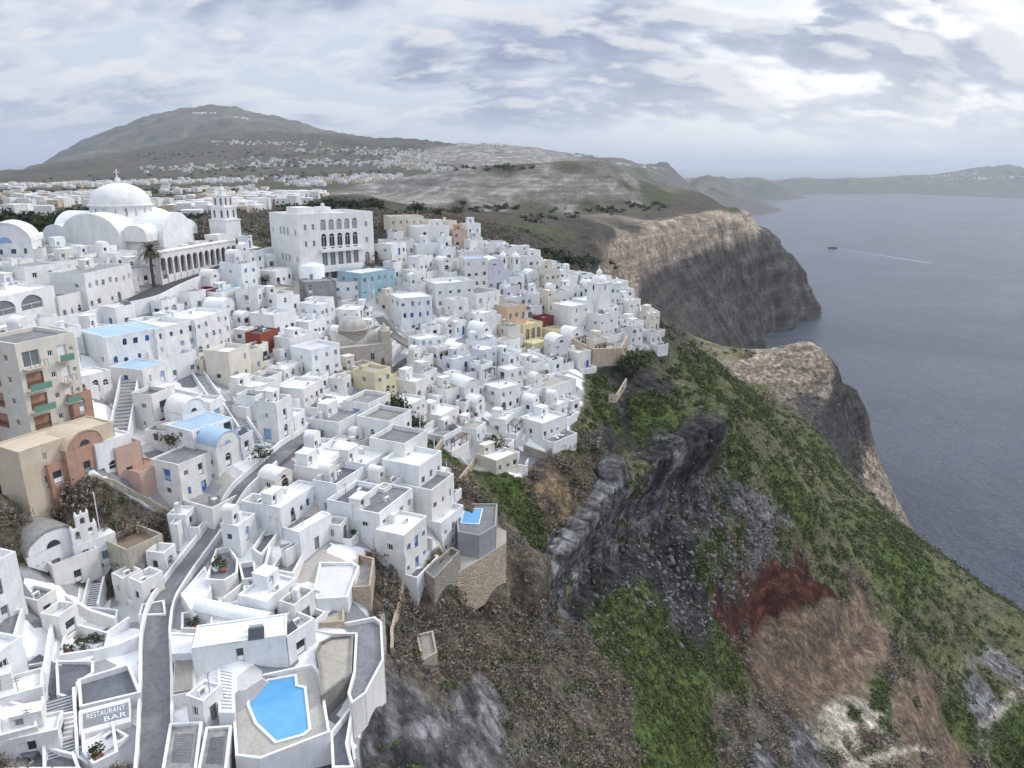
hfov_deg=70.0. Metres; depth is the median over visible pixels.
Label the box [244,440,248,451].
door
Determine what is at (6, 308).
window
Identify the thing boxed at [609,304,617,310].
house
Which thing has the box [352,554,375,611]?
walled yard
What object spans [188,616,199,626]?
potted plant
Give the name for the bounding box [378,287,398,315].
house
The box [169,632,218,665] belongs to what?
terrace
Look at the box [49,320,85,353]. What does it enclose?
house
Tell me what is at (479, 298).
house
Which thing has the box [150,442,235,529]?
courtyard house
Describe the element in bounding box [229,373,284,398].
house
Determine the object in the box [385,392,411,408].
tree
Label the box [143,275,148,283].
door
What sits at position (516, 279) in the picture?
house
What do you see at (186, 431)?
blue roofed house
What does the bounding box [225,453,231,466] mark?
door
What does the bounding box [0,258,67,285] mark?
house
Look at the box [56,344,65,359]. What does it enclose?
door
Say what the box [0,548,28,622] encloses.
house
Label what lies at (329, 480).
house
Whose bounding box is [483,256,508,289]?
gabled house
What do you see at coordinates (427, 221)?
house
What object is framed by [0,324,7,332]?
house
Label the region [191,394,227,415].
house
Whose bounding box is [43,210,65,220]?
tree
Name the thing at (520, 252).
house
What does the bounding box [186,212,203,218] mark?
tree
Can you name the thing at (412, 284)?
house
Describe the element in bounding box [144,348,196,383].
house
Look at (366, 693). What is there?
terrace
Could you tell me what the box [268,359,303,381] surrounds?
house
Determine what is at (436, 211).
tree
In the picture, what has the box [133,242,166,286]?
palm tree
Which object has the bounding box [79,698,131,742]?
restaurant wall
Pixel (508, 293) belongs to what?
house
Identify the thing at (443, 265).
vaulted house
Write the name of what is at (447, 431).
house
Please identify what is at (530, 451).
retaining wall
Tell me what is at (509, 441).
house
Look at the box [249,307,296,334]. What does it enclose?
house
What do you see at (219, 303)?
vaulted house
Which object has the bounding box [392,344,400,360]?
staircase
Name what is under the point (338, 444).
vaulted house
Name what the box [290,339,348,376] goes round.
house
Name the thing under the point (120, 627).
garden wall
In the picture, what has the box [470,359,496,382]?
house
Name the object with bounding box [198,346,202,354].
door
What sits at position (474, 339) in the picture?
house
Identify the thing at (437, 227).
house
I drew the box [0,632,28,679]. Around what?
house
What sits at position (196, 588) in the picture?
terrace
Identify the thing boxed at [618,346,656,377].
tree
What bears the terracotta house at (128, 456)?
on the terrain at (706, 260)
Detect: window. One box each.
[0,301,14,316]
[0,658,7,667]
[21,295,42,310]
[21,349,39,367]
[102,550,107,559]
[193,706,197,715]
[320,219,325,230]
[321,234,326,246]
[322,247,327,265]
[328,219,333,229]
[329,233,334,245]
[330,247,335,264]
[332,271,336,277]
[336,219,341,229]
[337,233,342,245]
[338,246,343,264]
[344,218,349,228]
[345,232,349,244]
[346,246,350,263]
[352,218,356,228]
[353,232,357,244]
[354,245,358,262]
[365,252,369,265]
[526,329,528,339]
[531,328,534,338]
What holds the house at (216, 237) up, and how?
on the terrain at (706, 260)
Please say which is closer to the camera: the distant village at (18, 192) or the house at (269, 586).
the house at (269, 586)
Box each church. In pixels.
[327,315,392,372]
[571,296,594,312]
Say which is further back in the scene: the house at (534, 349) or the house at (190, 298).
the house at (534, 349)
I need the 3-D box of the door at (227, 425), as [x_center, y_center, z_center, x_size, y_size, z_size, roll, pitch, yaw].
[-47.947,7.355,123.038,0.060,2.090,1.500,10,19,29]
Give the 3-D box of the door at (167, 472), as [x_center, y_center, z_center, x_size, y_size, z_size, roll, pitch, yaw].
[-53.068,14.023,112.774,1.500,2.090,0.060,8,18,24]
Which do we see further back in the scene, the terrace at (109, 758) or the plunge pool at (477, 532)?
the plunge pool at (477, 532)
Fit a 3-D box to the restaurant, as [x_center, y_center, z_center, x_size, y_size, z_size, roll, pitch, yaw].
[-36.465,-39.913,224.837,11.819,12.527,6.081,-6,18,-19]
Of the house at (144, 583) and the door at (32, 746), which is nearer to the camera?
the door at (32, 746)
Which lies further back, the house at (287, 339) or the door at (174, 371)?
the house at (287, 339)
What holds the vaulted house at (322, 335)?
on the terrain at (706, 260)
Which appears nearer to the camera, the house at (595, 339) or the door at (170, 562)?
the door at (170, 562)
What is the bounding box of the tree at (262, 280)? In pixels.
[259,274,270,284]
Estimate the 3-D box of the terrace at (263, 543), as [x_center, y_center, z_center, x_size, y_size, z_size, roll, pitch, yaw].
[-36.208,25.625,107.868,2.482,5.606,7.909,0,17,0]
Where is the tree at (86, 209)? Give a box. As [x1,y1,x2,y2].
[77,206,88,210]
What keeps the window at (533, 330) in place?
in the arched house at (532, 328)
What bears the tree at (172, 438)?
on the terrain at (706, 260)
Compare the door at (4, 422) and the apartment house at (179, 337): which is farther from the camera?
the apartment house at (179, 337)
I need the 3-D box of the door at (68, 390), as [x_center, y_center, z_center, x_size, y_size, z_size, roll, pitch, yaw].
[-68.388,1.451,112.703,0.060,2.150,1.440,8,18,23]
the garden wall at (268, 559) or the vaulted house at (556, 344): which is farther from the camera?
the vaulted house at (556, 344)
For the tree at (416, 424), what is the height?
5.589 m
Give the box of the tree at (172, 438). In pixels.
[156,429,180,449]
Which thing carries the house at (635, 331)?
on the terrain at (706, 260)
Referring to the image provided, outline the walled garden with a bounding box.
[315,607,344,628]
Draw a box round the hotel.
[269,203,374,283]
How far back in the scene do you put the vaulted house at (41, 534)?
98.60 m
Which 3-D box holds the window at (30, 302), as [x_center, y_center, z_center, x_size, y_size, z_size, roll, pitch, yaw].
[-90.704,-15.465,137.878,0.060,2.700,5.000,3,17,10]
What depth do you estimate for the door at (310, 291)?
189.77 m
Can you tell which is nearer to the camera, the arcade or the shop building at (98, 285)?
the shop building at (98, 285)
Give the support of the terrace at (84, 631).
on the terrain at (706, 260)
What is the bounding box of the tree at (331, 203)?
[318,196,344,208]
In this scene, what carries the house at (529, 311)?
on the terrain at (706, 260)
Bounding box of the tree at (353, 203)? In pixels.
[338,197,365,209]
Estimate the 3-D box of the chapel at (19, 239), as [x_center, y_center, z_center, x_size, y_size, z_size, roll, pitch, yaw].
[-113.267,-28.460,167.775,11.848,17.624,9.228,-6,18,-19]
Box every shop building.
[48,258,134,309]
[55,291,84,316]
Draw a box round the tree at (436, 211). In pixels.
[423,207,441,215]
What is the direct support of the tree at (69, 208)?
on the terrain at (706, 260)
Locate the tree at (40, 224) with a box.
[28,215,54,231]
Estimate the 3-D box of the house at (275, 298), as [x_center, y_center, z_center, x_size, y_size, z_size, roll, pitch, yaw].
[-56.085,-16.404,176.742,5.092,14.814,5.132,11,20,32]
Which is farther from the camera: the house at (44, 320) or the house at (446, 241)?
the house at (446, 241)
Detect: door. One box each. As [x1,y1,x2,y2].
[0,393,5,407]
[0,413,9,427]
[0,605,9,619]
[14,718,24,725]
[19,740,37,757]
[26,371,43,389]
[30,392,47,410]
[34,413,51,430]
[52,469,63,484]
[52,558,59,563]
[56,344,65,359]
[60,365,69,380]
[64,386,72,400]
[65,617,76,635]
[73,568,82,581]
[79,399,84,413]
[83,460,90,474]
[92,380,99,391]
[109,460,115,471]
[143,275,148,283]
[152,560,158,568]
[159,399,165,412]
[160,371,164,381]
[164,469,170,481]
[168,555,172,567]
[172,370,177,379]
[189,515,192,526]
[190,338,193,347]
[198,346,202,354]
[198,462,202,474]
[201,480,205,491]
[209,703,216,720]
[223,421,230,429]
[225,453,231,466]
[235,648,245,661]
[244,318,248,325]
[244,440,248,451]
[245,295,248,303]
[245,526,248,540]
[263,350,267,360]
[264,428,271,439]
[269,576,272,586]
[282,478,287,485]
[284,424,287,436]
[291,508,294,522]
[296,638,305,655]
[302,606,309,615]
[308,285,312,294]
[314,536,318,549]
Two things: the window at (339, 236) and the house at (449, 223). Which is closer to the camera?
the window at (339, 236)
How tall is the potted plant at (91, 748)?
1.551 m
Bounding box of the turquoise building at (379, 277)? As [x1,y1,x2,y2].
[338,266,396,301]
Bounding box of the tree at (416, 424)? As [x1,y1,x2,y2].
[412,411,430,428]
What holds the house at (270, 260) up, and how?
on the terrain at (706, 260)
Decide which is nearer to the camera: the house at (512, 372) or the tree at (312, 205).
the house at (512, 372)
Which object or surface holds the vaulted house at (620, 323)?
on the terrain at (706, 260)
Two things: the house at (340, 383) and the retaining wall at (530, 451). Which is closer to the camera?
the house at (340, 383)
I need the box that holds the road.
[78,248,262,312]
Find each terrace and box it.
[0,607,24,638]
[0,701,38,758]
[5,748,80,767]
[28,662,42,666]
[55,660,94,704]
[59,624,111,659]
[77,664,142,709]
[80,606,119,626]
[81,721,119,767]
[138,600,166,625]
[162,721,203,767]
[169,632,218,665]
[172,660,194,708]
[180,567,212,622]
[181,612,208,632]
[198,725,233,767]
[205,547,239,596]
[210,601,238,622]
[233,663,331,767]
[238,560,255,584]
[252,530,277,565]
[270,515,295,538]
[272,543,303,580]
[315,634,353,715]
[316,616,386,737]
[330,708,353,767]
[424,547,459,605]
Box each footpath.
[19,654,79,760]
[161,536,221,604]
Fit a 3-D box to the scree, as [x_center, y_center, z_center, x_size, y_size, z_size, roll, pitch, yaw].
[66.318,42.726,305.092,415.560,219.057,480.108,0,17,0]
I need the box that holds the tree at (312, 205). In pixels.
[306,201,320,206]
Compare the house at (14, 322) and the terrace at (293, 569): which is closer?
the terrace at (293, 569)
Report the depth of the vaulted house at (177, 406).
123.24 m
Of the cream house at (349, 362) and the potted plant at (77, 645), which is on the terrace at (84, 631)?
the potted plant at (77, 645)
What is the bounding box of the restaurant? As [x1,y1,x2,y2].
[374,234,413,255]
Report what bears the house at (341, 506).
on the terrain at (706, 260)
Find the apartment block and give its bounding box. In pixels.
[0,326,85,441]
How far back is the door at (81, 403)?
114.04 m
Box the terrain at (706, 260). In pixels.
[0,104,1023,767]
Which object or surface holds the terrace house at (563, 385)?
on the terrain at (706, 260)
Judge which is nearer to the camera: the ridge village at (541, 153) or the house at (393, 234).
the house at (393, 234)
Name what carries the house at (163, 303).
on the terrain at (706, 260)
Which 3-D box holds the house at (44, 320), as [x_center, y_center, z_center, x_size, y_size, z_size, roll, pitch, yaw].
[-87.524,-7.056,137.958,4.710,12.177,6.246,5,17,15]
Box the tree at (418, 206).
[405,201,425,211]
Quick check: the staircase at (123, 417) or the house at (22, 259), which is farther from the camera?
the house at (22, 259)
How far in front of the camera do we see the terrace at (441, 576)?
112.15 m
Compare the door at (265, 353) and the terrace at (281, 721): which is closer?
the terrace at (281, 721)
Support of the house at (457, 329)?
on the terrain at (706, 260)
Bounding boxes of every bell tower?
[208,184,241,239]
[497,247,507,268]
[509,248,520,270]
[586,265,610,312]
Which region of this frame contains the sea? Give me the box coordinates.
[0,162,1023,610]
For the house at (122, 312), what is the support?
on the terrain at (706, 260)
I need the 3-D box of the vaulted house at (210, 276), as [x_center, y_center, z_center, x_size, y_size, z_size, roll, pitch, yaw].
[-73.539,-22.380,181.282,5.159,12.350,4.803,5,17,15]
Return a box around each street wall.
[133,422,309,767]
[168,461,277,722]
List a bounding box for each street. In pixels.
[139,428,323,767]
[375,316,408,347]
[393,356,407,372]
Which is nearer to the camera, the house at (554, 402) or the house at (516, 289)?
the house at (554, 402)
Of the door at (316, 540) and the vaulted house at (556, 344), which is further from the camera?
the vaulted house at (556, 344)
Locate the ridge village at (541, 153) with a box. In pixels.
[192,112,1023,180]
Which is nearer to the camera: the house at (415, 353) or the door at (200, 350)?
the door at (200, 350)
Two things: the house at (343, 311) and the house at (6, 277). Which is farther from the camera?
the house at (343, 311)
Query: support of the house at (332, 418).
on the terrain at (706, 260)
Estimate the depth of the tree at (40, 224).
260.34 m
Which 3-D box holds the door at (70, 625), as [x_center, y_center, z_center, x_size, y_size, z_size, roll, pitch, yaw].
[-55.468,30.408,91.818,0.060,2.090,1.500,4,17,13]
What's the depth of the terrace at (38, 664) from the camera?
85.23 m
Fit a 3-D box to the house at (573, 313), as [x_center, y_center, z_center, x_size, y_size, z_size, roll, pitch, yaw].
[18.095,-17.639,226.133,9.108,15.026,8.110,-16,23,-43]
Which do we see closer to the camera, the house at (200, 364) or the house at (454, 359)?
the house at (200, 364)
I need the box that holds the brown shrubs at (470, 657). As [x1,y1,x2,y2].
[0,203,1023,767]
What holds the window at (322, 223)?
in the hotel
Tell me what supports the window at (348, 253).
in the hotel
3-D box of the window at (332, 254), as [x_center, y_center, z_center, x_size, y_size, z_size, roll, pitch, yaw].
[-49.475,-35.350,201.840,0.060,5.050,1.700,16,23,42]
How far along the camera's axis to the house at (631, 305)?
241.95 m
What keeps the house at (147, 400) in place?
on the terrain at (706, 260)
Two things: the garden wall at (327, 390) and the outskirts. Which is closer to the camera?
the garden wall at (327, 390)
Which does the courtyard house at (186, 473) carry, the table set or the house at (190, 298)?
the table set
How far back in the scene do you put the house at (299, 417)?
134.70 m
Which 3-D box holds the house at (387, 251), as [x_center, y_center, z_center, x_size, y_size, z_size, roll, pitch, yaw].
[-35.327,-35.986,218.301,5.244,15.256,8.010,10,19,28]
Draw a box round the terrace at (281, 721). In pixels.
[233,663,331,767]
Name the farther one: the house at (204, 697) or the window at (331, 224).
the window at (331, 224)
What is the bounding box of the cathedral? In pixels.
[39,169,197,254]
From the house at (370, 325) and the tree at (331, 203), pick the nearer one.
the house at (370, 325)
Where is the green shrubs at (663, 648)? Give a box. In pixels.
[3,202,1023,767]
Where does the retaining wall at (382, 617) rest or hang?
on the terrain at (706, 260)
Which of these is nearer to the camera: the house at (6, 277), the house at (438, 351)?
the house at (6, 277)
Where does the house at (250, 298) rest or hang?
on the terrain at (706, 260)
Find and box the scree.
[107,225,1020,767]
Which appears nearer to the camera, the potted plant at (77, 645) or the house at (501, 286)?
the potted plant at (77, 645)
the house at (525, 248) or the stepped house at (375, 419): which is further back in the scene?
the house at (525, 248)
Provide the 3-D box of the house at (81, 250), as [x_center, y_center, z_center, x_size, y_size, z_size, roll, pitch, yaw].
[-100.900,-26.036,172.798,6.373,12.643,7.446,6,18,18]
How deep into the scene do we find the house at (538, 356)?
200.63 m
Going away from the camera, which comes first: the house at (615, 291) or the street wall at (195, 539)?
the street wall at (195, 539)
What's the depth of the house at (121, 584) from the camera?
101.01 m
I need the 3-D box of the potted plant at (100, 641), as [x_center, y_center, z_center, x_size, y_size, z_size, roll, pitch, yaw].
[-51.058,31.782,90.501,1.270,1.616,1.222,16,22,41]
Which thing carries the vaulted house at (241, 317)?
on the terrain at (706, 260)
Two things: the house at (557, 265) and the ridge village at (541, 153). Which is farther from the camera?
the ridge village at (541, 153)
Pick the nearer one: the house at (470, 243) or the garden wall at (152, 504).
the garden wall at (152, 504)
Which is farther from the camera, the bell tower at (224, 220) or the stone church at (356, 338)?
the bell tower at (224, 220)
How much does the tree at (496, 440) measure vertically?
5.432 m
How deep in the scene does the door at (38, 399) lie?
108.56 m
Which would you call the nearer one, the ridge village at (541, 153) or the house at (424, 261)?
the house at (424, 261)
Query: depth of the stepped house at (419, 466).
122.80 m
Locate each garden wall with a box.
[42,624,55,686]
[64,594,117,627]
[89,475,200,526]
[92,634,139,662]
[107,617,130,637]
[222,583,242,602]
[264,547,271,564]
[324,388,330,393]
[390,580,405,655]
[428,537,432,549]
[435,421,456,451]
[456,457,475,483]
[462,434,470,447]
[518,464,527,475]
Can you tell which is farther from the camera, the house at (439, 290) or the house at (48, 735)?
the house at (439, 290)
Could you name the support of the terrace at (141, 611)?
on the terrain at (706, 260)
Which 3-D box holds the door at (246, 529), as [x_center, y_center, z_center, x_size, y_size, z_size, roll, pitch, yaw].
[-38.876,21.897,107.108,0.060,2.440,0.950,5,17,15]
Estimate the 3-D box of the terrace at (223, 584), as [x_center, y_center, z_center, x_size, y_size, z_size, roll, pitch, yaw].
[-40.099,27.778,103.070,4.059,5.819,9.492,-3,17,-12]
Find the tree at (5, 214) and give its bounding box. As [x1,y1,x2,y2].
[0,207,28,221]
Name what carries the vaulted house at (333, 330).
on the terrain at (706, 260)
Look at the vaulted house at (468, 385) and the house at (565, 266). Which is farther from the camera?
the house at (565, 266)
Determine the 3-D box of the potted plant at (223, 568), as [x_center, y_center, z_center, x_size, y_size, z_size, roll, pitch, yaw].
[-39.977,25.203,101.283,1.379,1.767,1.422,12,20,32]
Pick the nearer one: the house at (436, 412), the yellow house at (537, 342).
the house at (436, 412)
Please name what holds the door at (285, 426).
in the house at (274, 412)
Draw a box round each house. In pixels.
[0,257,17,271]
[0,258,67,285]
[0,272,33,287]
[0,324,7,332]
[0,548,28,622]
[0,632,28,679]
[0,664,47,706]
[0,700,74,758]
[6,315,76,348]
[14,256,33,262]
[18,512,79,571]
[24,584,57,617]
[28,313,64,327]
[35,247,85,267]
[40,600,86,640]
[42,236,82,253]
[45,424,103,514]
[47,245,53,257]
[47,546,102,584]
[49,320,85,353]
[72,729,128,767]
[73,245,97,257]
[74,336,81,362]
[77,351,81,371]
[78,313,111,328]
[80,366,114,399]
[82,321,167,369]
[85,245,116,258]
[91,241,138,262]
[93,429,131,472]
[100,300,136,323]
[106,524,162,571]
[109,359,168,389]
[111,559,140,606]
[113,437,143,477]
[121,256,165,284]
[124,317,194,359]
[124,457,157,496]
[127,316,158,321]
[128,563,164,609]
[131,268,139,290]
[131,382,169,431]
[140,256,144,265]
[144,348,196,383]
[144,424,169,451]
[145,537,176,575]
[150,296,183,313]
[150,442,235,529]
[153,307,178,316]
[156,383,198,396]
[156,393,205,430]
[160,307,231,356]
[166,411,233,449]
[167,497,204,549]
[178,288,205,308]
[185,671,223,729]
[188,240,207,244]
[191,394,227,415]
[192,597,273,624]
[192,613,288,676]
[195,354,206,374]
[196,424,241,477]
[198,269,219,286]
[199,286,217,296]
[202,297,235,327]
[204,233,236,248]
[204,342,251,386]
[206,281,256,309]
[219,249,260,285]
[220,503,257,557]
[229,344,267,374]
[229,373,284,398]
[232,310,249,326]
[232,386,261,420]
[233,326,253,343]
[234,426,254,460]
[235,283,265,311]
[237,233,253,248]
[237,242,264,268]
[238,564,296,614]
[241,493,261,526]
[245,325,277,353]
[247,341,273,365]
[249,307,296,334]
[254,370,282,381]
[254,387,294,442]
[257,464,292,489]
[259,480,326,541]
[260,264,292,284]
[263,253,276,267]
[263,285,293,311]
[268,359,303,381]
[272,284,300,301]
[273,326,318,361]
[278,585,326,631]
[280,376,335,415]
[281,511,331,566]
[284,611,316,664]
[286,288,299,311]
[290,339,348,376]
[293,408,305,430]
[294,447,341,481]
[296,315,325,335]
[298,300,337,335]
[302,429,332,453]
[303,371,329,389]
[304,296,335,320]
[309,398,360,437]
[312,460,364,507]
[314,562,359,612]
[318,331,324,339]
[326,480,379,549]
[329,325,338,334]
[329,373,352,396]
[330,516,358,547]
[332,278,374,303]
[332,435,349,444]
[332,440,360,448]
[335,304,363,324]
[339,443,387,478]
[340,298,366,305]
[340,353,376,383]
[343,389,390,412]
[345,426,368,445]
[348,482,412,550]
[353,363,396,395]
[356,398,411,437]
[358,299,372,317]
[358,464,413,511]
[363,318,395,348]
[369,419,426,456]
[375,510,438,605]
[377,242,406,266]
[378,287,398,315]
[382,442,441,486]
[383,214,423,236]
[383,260,402,285]
[387,229,403,239]
[390,292,432,336]
[394,393,433,431]
[397,366,433,399]
[398,462,453,520]
[401,265,425,281]
[403,272,428,293]
[407,254,438,278]
[407,345,432,367]
[408,219,448,242]
[408,330,442,352]
[413,360,441,392]
[414,235,444,259]
[416,322,445,342]
[423,276,473,314]
[424,219,432,224]
[427,398,458,427]
[427,416,468,457]
[427,503,462,549]
[428,375,460,404]
[431,341,449,368]
[434,256,456,277]
[435,233,455,254]
[436,317,452,333]
[437,245,456,268]
[439,314,453,318]
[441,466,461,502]
[442,341,469,354]
[442,347,477,379]
[443,217,456,228]
[443,318,466,338]
[443,369,461,377]
[444,296,468,319]
[449,224,467,248]
[450,373,479,403]
[455,397,480,422]
[456,249,488,255]
[457,412,498,450]
[460,217,480,236]
[463,238,477,249]
[465,394,485,416]
[466,285,499,309]
[466,302,501,335]
[466,320,491,337]
[466,330,495,351]
[468,232,486,251]
[470,355,476,362]
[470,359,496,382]
[471,344,497,367]
[476,440,517,474]
[477,375,486,396]
[478,241,483,253]
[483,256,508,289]
[484,246,499,253]
[485,334,497,345]
[485,378,525,418]
[487,240,505,245]
[489,407,523,448]
[495,295,525,327]
[496,343,520,366]
[497,319,525,352]
[497,336,521,352]
[497,363,531,396]
[497,437,519,460]
[498,243,516,269]
[499,281,510,294]
[503,286,521,302]
[509,270,523,288]
[509,283,519,295]
[510,270,525,285]
[515,319,542,339]
[517,250,524,255]
[519,245,540,255]
[519,403,576,455]
[520,249,540,270]
[520,350,546,359]
[520,353,549,376]
[521,283,541,314]
[521,393,539,413]
[522,384,543,403]
[523,268,543,293]
[523,337,543,354]
[525,371,576,402]
[526,304,533,318]
[526,341,540,353]
[533,314,553,326]
[539,259,559,288]
[540,289,558,314]
[541,283,562,301]
[542,325,564,337]
[544,332,573,369]
[544,389,576,425]
[545,354,563,373]
[550,260,560,268]
[551,300,590,331]
[556,288,572,300]
[558,280,581,297]
[559,325,586,347]
[560,269,577,283]
[562,263,575,273]
[562,395,579,410]
[566,273,578,284]
[568,345,596,373]
[578,272,593,280]
[582,279,590,296]
[582,330,613,347]
[587,309,622,342]
[602,274,611,280]
[609,281,622,314]
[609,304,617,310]
[612,277,628,286]
[618,282,633,296]
[618,313,627,333]
[619,291,640,318]
[622,318,643,345]
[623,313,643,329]
[639,304,664,336]
[643,329,667,355]
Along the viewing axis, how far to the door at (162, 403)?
125.25 m
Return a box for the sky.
[0,0,1023,169]
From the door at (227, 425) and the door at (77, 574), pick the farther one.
the door at (227, 425)
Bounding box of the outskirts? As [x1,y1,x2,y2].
[0,190,326,215]
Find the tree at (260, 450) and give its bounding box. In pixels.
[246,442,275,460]
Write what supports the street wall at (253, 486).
on the street at (155, 718)
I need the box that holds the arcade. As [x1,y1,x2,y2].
[144,239,235,284]
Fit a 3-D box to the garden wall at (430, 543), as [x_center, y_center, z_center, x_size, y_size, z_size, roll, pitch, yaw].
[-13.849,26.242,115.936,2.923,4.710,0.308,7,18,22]
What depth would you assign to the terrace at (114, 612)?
98.15 m
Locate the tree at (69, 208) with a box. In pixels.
[60,207,83,213]
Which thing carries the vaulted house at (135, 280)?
on the terrain at (706, 260)
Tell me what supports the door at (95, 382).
in the house at (100, 377)
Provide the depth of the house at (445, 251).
222.54 m
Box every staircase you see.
[41,686,79,766]
[81,576,107,607]
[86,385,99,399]
[110,375,139,437]
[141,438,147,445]
[192,371,225,404]
[218,666,235,728]
[223,396,262,445]
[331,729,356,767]
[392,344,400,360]
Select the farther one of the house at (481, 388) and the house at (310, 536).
the house at (481, 388)
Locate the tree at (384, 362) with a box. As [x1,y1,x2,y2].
[380,360,395,372]
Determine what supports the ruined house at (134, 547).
on the terrain at (706, 260)
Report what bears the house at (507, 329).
on the terrain at (706, 260)
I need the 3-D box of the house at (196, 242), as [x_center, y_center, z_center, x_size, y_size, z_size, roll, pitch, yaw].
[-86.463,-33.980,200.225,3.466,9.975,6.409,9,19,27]
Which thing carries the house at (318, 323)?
on the terrain at (706, 260)
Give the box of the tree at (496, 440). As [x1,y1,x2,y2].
[484,432,507,449]
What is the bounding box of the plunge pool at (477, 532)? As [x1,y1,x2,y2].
[457,503,497,558]
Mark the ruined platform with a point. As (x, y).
(427, 647)
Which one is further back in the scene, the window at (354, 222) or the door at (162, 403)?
the window at (354, 222)
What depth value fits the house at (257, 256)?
191.19 m
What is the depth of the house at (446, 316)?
199.89 m
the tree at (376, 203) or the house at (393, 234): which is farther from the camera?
the tree at (376, 203)
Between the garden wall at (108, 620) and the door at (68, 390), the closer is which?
the garden wall at (108, 620)
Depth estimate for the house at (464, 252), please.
230.33 m
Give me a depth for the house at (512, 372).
179.58 m
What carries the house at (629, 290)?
on the terrain at (706, 260)
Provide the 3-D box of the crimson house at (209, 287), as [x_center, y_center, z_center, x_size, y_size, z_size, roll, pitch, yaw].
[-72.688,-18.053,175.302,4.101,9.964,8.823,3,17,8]
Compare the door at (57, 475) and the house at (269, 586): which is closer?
the house at (269, 586)
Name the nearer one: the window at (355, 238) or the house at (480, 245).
the window at (355, 238)
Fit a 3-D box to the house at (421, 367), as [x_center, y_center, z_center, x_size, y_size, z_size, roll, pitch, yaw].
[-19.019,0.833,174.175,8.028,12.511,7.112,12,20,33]
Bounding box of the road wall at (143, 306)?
[58,247,272,324]
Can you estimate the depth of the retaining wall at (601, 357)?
211.08 m
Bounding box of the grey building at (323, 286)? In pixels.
[299,274,337,306]
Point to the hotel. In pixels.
(319, 242)
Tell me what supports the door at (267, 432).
in the house at (274, 412)
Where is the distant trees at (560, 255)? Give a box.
[2,146,667,268]
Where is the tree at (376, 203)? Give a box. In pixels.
[361,199,385,210]
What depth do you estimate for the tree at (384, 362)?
170.31 m
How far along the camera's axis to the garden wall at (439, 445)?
149.60 m
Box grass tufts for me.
[392,210,1023,767]
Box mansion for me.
[458,255,487,287]
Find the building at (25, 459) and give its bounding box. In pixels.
[0,416,114,518]
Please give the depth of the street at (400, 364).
178.75 m
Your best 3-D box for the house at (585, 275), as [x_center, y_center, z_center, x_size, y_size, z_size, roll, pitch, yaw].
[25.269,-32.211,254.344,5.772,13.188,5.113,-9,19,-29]
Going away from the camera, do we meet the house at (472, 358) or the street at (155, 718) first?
the street at (155, 718)
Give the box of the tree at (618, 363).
[615,360,626,372]
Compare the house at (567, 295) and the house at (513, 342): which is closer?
the house at (513, 342)
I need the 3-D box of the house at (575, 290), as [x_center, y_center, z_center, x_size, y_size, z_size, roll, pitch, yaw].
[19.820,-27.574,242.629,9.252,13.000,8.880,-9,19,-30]
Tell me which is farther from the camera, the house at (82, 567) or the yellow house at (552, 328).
the yellow house at (552, 328)
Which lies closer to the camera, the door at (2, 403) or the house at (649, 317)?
the door at (2, 403)
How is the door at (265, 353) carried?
in the house at (265, 350)
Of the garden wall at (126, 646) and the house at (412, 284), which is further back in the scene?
the house at (412, 284)
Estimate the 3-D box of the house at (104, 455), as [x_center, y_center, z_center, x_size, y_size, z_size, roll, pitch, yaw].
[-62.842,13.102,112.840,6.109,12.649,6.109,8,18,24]
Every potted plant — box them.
[59,643,70,652]
[66,644,74,651]
[73,636,82,650]
[81,638,89,648]
[86,632,99,648]
[87,744,95,754]
[88,741,104,760]
[96,634,103,646]
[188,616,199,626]
[209,560,220,572]
[213,555,222,569]
[218,559,227,572]
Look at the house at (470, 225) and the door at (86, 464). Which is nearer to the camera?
the door at (86, 464)
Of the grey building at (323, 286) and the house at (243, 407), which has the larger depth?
the grey building at (323, 286)
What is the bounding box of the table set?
[208,495,219,504]
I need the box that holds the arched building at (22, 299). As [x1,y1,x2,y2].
[0,283,58,324]
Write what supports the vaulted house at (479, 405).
on the terrain at (706, 260)
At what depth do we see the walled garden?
93.58 m
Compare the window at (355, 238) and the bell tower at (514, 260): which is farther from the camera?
the bell tower at (514, 260)
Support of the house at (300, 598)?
on the terrain at (706, 260)
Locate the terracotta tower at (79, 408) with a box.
[66,388,94,419]
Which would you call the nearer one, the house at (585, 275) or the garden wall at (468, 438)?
the garden wall at (468, 438)
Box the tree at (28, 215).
[16,209,40,225]
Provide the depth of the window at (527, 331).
211.99 m
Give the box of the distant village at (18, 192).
[0,140,454,200]
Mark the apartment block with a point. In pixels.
(32, 399)
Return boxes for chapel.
[0,219,47,260]
[69,492,116,575]
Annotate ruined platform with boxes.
[416,630,437,664]
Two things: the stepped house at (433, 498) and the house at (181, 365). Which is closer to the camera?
the stepped house at (433, 498)
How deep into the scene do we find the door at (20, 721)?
74.62 m
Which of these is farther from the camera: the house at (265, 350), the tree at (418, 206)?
the tree at (418, 206)
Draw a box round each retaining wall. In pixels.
[379,613,386,662]
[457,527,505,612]
[523,427,566,459]
[571,335,628,366]
[608,378,626,402]
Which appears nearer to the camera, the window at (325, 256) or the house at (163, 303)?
the house at (163, 303)
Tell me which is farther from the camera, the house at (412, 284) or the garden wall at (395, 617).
the house at (412, 284)

